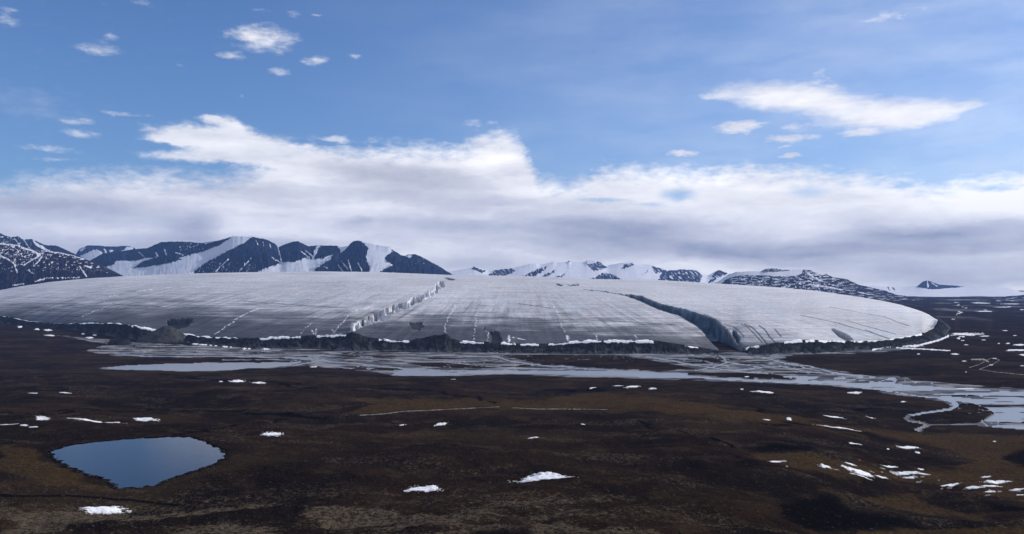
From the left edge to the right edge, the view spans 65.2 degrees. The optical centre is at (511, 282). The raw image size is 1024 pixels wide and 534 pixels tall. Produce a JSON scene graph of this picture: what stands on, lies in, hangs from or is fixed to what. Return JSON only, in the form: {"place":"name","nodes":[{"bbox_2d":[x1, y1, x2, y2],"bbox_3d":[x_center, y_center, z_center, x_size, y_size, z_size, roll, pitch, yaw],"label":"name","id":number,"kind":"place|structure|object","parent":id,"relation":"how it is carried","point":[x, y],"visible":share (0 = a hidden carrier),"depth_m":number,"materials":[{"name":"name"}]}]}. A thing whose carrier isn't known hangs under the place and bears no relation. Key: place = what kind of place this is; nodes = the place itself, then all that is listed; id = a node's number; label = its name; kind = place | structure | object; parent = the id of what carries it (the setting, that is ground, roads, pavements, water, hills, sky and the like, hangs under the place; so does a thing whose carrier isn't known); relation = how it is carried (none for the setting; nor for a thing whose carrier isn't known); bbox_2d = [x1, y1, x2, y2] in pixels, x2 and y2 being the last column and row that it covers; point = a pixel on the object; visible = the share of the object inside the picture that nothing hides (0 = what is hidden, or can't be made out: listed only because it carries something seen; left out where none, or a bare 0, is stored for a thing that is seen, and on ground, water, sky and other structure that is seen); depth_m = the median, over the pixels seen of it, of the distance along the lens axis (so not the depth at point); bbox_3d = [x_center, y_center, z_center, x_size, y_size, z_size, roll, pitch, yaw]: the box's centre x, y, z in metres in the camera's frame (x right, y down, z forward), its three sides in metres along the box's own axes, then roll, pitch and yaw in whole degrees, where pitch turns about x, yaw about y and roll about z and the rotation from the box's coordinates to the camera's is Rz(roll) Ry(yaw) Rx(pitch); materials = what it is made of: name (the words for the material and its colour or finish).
{"place":"outdoors","nodes":[
{"label":"outdoors","id":0,"kind":"place"},
{"bbox_2d":[0,233,83,258],"bbox_3d":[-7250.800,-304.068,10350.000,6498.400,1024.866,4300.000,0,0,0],"label":"mountain","id":1,"kind":"structure","parent":0,"point":[28,243],"depth_m":10348.52,"materials":[{"name":"grey stone"}]},
{"bbox_2d":[0,243,122,289],"bbox_3d":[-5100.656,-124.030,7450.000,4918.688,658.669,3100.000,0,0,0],"label":"mountain","id":2,"kind":"structure","parent":0,"point":[20,265],"depth_m":7222.74,"materials":[{"name":"grey stone"}]},
{"bbox_2d":[76,245,134,260],"bbox_3d":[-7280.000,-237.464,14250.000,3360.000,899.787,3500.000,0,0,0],"label":"mountain","id":3,"kind":"structure","parent":0,"point":[89,252],"depth_m":14432.68,"materials":[{"name":"white snow"}]},
{"bbox_2d":[51,437,224,487],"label":"pond water","id":4,"kind":"structure","parent":0,"point":[139,462],"depth_m":583.48,"materials":[{"name":"blue liquid"}]},
{"bbox_2d":[90,236,451,275],"bbox_3d":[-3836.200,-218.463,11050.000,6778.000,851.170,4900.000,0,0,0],"label":"mountain","id":5,"kind":"structure","parent":0,"point":[232,254],"depth_m":10591.73,"materials":[{"name":"grey stone"}]},
{"bbox_2d":[0,291,1023,533],"bbox_3d":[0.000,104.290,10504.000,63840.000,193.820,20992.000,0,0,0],"label":"ground","id":6,"kind":"structure","parent":0,"point":[321,404],"depth_m":778.92,"materials":[{"name":"soil"}]},
{"bbox_2d":[35,415,48,420],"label":"snow patch","id":7,"kind":"object","parent":6,"relation":"on","point":[41,418],"visible":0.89,"depth_m":838.85,"materials":[{"name":"white snow"}]},
{"bbox_2d":[70,418,122,422],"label":"snow patch","id":8,"kind":"object","parent":6,"relation":"on","point":[93,421],"visible":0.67,"depth_m":839.99,"materials":[{"name":"white snow"}]},
{"bbox_2d":[78,506,131,514],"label":"snow patch","id":9,"kind":"object","parent":6,"relation":"on","point":[104,510],"visible":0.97,"depth_m":442.39,"materials":[{"name":"white snow"}]},
{"bbox_2d":[107,339,131,344],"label":"moraine mound","id":10,"kind":"object","parent":6,"relation":"on","point":[120,342],"visible":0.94,"depth_m":2565.49,"materials":[{"name":"grey gravel"}]},
{"bbox_2d":[133,417,158,420],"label":"snow patch","id":11,"kind":"object","parent":6,"relation":"on","point":[145,419],"visible":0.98,"depth_m":884.91,"materials":[{"name":"white snow"}]},
{"bbox_2d":[137,326,185,342],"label":"moraine mound","id":12,"kind":"object","parent":6,"relation":"on","point":[167,334],"visible":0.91,"depth_m":2698.30,"materials":[{"name":"grey gravel"}]},
{"bbox_2d":[260,431,283,435],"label":"snow patch","id":13,"kind":"object","parent":6,"relation":"on","point":[272,433],"visible":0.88,"depth_m":746.83,"materials":[{"name":"white snow"}]},
{"bbox_2d":[404,485,443,492],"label":"snow patch","id":14,"kind":"object","parent":6,"relation":"on","point":[427,488],"visible":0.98,"depth_m":490.33,"materials":[{"name":"white snow"}]},
{"bbox_2d":[360,407,487,415],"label":"snow streak","id":15,"kind":"object","parent":6,"relation":"on","point":[415,410],"visible":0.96,"depth_m":963.91,"materials":[{"name":"white snow"}]},
{"bbox_2d":[0,271,937,350],"bbox_3d":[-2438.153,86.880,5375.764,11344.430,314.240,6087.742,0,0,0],"label":"glacier","id":16,"kind":"object","parent":6,"relation":"on","point":[474,308],"visible":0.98,"depth_m":3140.03,"materials":[{"name":"white ice"}]},
{"bbox_2d":[0,299,950,354],"bbox_3d":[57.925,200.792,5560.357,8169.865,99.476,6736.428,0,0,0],"label":"moraine","id":17,"kind":"structure","parent":6,"relation":"on","point":[353,341],"depth_m":2390.33,"materials":[{"name":"grey gravel"}]},
{"bbox_2d":[70,323,155,330],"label":"snow bank","id":18,"kind":"structure","parent":17,"relation":"on","point":[148,328],"depth_m":2895.11,"materials":[{"name":"white snow"}]},
{"bbox_2d":[183,333,234,338],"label":"snow bank","id":19,"kind":"structure","parent":17,"relation":"on","point":[208,336],"depth_m":2689.77,"materials":[{"name":"white snow"}]},
{"bbox_2d":[260,336,300,339],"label":"snow bank","id":20,"kind":"structure","parent":17,"relation":"on","point":[280,337],"depth_m":2514.90,"materials":[{"name":"white snow"}]},
{"bbox_2d":[317,334,345,337],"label":"snow bank","id":21,"kind":"structure","parent":17,"relation":"on","point":[326,335],"depth_m":2473.21,"materials":[{"name":"white snow"}]},
{"bbox_2d":[379,339,409,342],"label":"snow bank","id":22,"kind":"structure","parent":17,"relation":"on","point":[404,341],"depth_m":2424.44,"materials":[{"name":"white snow"}]},
{"bbox_2d":[460,340,483,343],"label":"snow bank","id":23,"kind":"structure","parent":17,"relation":"on","point":[471,342],"depth_m":2372.24,"materials":[{"name":"white snow"}]},
{"bbox_2d":[520,344,538,345],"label":"snow bank","id":24,"kind":"structure","parent":17,"relation":"on","point":[529,344],"depth_m":2342.97,"materials":[{"name":"white snow"}]},
{"bbox_2d":[548,339,601,345],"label":"snow bank","id":25,"kind":"structure","parent":17,"relation":"on","point":[584,341],"depth_m":2332.88,"materials":[{"name":"white snow"}]},
{"bbox_2d":[604,339,653,342],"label":"snow bank","id":26,"kind":"structure","parent":17,"relation":"on","point":[628,341],"depth_m":2323.70,"materials":[{"name":"white snow"}]},
{"bbox_2d":[784,339,801,343],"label":"snow bank","id":27,"kind":"structure","parent":17,"relation":"on","point":[796,341],"depth_m":2339.34,"materials":[{"name":"white snow"}]},
{"bbox_2d":[805,339,844,342],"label":"snow bank","id":28,"kind":"structure","parent":17,"relation":"on","point":[823,341],"depth_m":2382.46,"materials":[{"name":"white snow"}]},
{"bbox_2d":[888,333,921,339],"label":"snow bank","id":29,"kind":"structure","parent":17,"relation":"on","point":[920,334],"depth_m":2666.25,"materials":[{"name":"white snow"}]},
{"bbox_2d":[2,406,1023,533],"bbox_3d":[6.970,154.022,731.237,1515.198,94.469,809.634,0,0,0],"label":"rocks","id":30,"kind":"object","parent":6,"relation":"on","point":[477,495],"visible":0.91,"depth_m":471.68,"materials":[{"name":"stone"}]},
{"bbox_2d":[507,472,578,482],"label":"snow patch","id":31,"kind":"object","parent":6,"relation":"on","point":[543,475],"visible":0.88,"depth_m":533.26,"materials":[{"name":"white snow"}]},
{"bbox_2d":[750,390,772,392],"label":"snow patch","id":32,"kind":"object","parent":6,"relation":"on","point":[762,391],"visible":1,"depth_m":1363.11,"materials":[{"name":"white snow"}]},
{"bbox_2d":[819,463,830,468],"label":"snow patch","id":33,"kind":"object","parent":6,"relation":"on","point":[823,466],"visible":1,"depth_m":630.08,"materials":[{"name":"white snow"}]},
{"bbox_2d":[820,425,856,430],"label":"snow patch","id":34,"kind":"object","parent":6,"relation":"on","point":[838,427],"visible":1,"depth_m":927.00,"materials":[{"name":"white snow"}]},
{"bbox_2d":[841,465,873,477],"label":"snow patch","id":35,"kind":"object","parent":6,"relation":"on","point":[861,472],"visible":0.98,"depth_m":644.68,"materials":[{"name":"white snow"}]},
{"bbox_2d":[897,446,920,448],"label":"snow patch","id":36,"kind":"object","parent":6,"relation":"on","point":[909,447],"visible":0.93,"depth_m":884.49,"materials":[{"name":"white snow"}]},
{"bbox_2d":[890,470,929,475],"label":"snow patch","id":37,"kind":"object","parent":6,"relation":"on","point":[898,473],"visible":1,"depth_m":692.05,"materials":[{"name":"white snow"}]},
{"bbox_2d":[872,335,948,350],"bbox_3d":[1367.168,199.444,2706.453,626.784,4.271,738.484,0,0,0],"label":"river ice","id":38,"kind":"structure","parent":6,"relation":"on","point":[930,342],"depth_m":2574.61,"materials":[{"name":"white ice"}]},
{"bbox_2d":[896,347,949,350],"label":"river ice","id":39,"kind":"structure","parent":6,"relation":"on","point":[922,349],"depth_m":2418.32,"materials":[{"name":"white ice"}]},
{"bbox_2d":[940,482,961,486],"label":"snow patch","id":40,"kind":"object","parent":6,"relation":"on","point":[951,485],"visible":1,"depth_m":649.97,"materials":[{"name":"white snow"}]},
{"bbox_2d":[951,332,981,335],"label":"snow patch","id":41,"kind":"object","parent":6,"relation":"on","point":[967,334],"visible":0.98,"depth_m":3085.53,"materials":[{"name":"white snow"}]},
{"bbox_2d":[963,485,984,489],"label":"snow patch","id":42,"kind":"object","parent":6,"relation":"on","point":[972,487],"visible":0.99,"depth_m":637.15,"materials":[{"name":"white snow"}]},
{"bbox_2d":[982,485,1002,486],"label":"snow patch","id":43,"kind":"object","parent":6,"relation":"on","point":[991,486],"visible":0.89,"depth_m":643.02,"materials":[{"name":"white snow"}]},
{"bbox_2d":[969,358,1022,374],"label":"snow streak","id":44,"kind":"object","parent":6,"relation":"on","point":[993,371],"visible":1,"depth_m":1863.06,"materials":[{"name":"grey snow"}]},
{"bbox_2d":[983,480,1010,483],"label":"snow patch","id":45,"kind":"object","parent":6,"relation":"on","point":[997,482],"visible":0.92,"depth_m":665.68,"materials":[{"name":"white snow"}]},
{"bbox_2d":[1006,349,1023,350],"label":"snow patch","id":46,"kind":"object","parent":6,"relation":"on","point":[1015,350],"visible":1,"depth_m":2356.36,"materials":[{"name":"white snow"}]},
{"bbox_2d":[0,0,1023,290],"label":"sky","id":47,"kind":"structure","parent":0,"point":[861,142],"materials":[{"name":"blue"}]},
{"bbox_2d":[104,353,1023,428],"bbox_3d":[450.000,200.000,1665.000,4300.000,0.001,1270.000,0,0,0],"label":"river water","id":48,"kind":"structure","parent":0,"point":[1011,414],"depth_m":1767.97,"materials":[{"name":"grey liquid"}]},
{"bbox_2d":[447,260,728,282],"bbox_3d":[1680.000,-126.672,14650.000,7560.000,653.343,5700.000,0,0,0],"label":"mountain","id":49,"kind":"structure","parent":0,"point":[590,269],"depth_m":14866.31,"materials":[{"name":"white snow"}]},
{"bbox_2d":[716,268,907,297],"bbox_3d":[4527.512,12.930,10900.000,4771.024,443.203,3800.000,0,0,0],"label":"mountain","id":50,"kind":"structure","parent":0,"point":[800,279],"depth_m":10877.87,"materials":[{"name":"grey stone"}]},
{"bbox_2d":[864,295,1023,300],"bbox_3d":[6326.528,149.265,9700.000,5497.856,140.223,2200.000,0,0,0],"label":"mountain","id":51,"kind":"structure","parent":0,"point":[1006,298],"depth_m":9519.14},
{"bbox_2d":[867,281,1023,296],"bbox_3d":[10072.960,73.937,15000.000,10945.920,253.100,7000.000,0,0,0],"label":"mountain","id":52,"kind":"structure","parent":0,"point":[927,289],"depth_m":14010.45,"materials":[{"name":"white snow"}]}
]}

